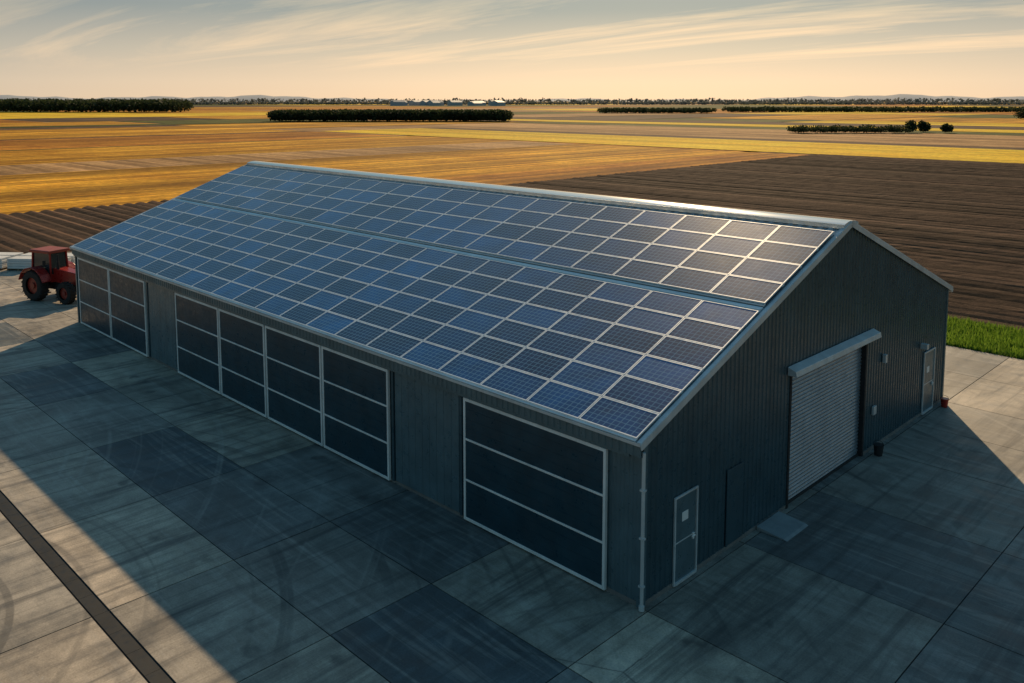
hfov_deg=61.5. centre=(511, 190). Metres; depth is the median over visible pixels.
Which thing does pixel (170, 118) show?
brown field
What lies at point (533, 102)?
distant tree line
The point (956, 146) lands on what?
fallow field
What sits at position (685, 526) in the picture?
personnel door
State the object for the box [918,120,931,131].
field tree
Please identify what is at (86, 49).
sky
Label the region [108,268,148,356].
sliding door
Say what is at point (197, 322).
sliding door
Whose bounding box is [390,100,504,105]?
distant farm sheds
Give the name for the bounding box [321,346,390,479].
sliding door
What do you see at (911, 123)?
field tree
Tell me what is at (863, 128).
shrub row
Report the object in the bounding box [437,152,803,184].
wheat field
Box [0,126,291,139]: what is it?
wheat field
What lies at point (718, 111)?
field
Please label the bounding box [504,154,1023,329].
ploughed field
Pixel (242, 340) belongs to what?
sliding door
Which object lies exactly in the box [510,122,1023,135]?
pasture
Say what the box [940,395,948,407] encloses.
bucket
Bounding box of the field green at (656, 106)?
[0,104,1022,124]
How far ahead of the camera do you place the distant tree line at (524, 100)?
3772.20 m
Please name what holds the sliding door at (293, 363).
in the metal barn
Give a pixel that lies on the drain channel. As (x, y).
(145, 664)
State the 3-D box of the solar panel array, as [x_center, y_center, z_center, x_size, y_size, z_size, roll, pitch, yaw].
[-6.955,2.180,36.952,38.040,3.899,10.235,6,8,45]
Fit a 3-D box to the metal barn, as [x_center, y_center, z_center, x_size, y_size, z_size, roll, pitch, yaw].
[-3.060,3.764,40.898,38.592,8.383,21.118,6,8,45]
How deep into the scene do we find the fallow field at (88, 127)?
394.65 m
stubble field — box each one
[0,131,396,149]
[0,141,566,175]
[497,125,1023,147]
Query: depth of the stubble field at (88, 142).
275.13 m
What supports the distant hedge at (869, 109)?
on the ground at (503, 121)
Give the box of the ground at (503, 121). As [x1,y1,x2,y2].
[0,103,1018,151]
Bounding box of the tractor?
[18,246,76,304]
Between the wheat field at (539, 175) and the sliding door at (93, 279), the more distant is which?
the wheat field at (539, 175)
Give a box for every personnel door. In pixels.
[672,485,698,586]
[921,347,935,414]
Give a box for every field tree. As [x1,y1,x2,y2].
[904,120,917,130]
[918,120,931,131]
[940,123,953,131]
[1012,110,1023,118]
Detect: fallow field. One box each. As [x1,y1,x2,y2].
[0,125,185,129]
[0,136,392,150]
[429,128,1023,149]
[513,117,1023,129]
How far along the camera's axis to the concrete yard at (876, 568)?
22.69 m
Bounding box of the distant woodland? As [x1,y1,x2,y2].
[0,98,193,111]
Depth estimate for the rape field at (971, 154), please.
238.50 m
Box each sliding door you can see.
[77,257,111,337]
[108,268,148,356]
[174,293,220,393]
[218,308,267,417]
[265,325,323,446]
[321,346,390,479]
[463,397,607,589]
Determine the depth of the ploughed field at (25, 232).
85.74 m
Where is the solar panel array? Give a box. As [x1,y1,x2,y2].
[72,166,834,441]
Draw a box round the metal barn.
[69,161,952,611]
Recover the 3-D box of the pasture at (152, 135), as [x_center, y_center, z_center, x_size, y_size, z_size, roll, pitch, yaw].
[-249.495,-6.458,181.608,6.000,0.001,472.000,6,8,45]
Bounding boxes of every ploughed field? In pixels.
[0,200,168,253]
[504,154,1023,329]
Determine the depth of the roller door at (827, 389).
27.60 m
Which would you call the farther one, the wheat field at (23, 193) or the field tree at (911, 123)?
the field tree at (911, 123)
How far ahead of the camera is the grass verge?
42.66 m
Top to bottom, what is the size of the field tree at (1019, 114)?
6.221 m
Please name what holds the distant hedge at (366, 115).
on the ground at (503, 121)
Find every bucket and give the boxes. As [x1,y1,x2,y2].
[873,440,883,455]
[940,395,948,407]
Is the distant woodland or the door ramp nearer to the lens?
the door ramp
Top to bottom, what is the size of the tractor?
3.105 m
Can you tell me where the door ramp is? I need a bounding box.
[757,511,807,541]
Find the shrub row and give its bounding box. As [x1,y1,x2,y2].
[786,124,913,132]
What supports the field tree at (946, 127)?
on the pasture at (938, 132)
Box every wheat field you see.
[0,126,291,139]
[0,136,747,213]
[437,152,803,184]
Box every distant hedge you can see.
[266,108,513,121]
[597,107,716,112]
[721,106,1023,111]
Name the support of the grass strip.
on the grass verge
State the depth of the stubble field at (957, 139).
305.42 m
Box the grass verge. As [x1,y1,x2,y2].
[946,320,1022,359]
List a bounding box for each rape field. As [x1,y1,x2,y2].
[328,128,1023,162]
[506,119,1023,132]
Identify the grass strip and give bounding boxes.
[946,315,1023,359]
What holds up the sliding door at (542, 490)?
in the metal barn
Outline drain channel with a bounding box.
[0,492,172,682]
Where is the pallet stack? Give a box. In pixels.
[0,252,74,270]
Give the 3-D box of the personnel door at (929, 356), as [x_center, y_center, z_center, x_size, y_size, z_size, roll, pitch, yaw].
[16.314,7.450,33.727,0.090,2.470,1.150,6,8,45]
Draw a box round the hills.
[0,94,1023,101]
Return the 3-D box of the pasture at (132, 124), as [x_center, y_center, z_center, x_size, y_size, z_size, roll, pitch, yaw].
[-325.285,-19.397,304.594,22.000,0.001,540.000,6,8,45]
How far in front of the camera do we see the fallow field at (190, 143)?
244.32 m
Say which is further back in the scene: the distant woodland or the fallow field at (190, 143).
the distant woodland
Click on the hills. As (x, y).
(813, 98)
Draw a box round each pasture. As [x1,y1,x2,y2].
[0,122,276,127]
[0,131,308,140]
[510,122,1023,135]
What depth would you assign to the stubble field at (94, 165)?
185.94 m
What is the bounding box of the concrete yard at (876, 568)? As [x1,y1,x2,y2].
[0,252,1023,682]
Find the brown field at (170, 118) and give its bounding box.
[6,102,1023,184]
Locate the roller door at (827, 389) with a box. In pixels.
[785,328,881,508]
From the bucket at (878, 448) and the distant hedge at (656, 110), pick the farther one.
the distant hedge at (656, 110)
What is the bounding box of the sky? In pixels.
[0,0,1023,100]
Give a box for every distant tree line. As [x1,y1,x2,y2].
[5,97,1023,102]
[191,100,1023,104]
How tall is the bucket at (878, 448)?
0.526 m

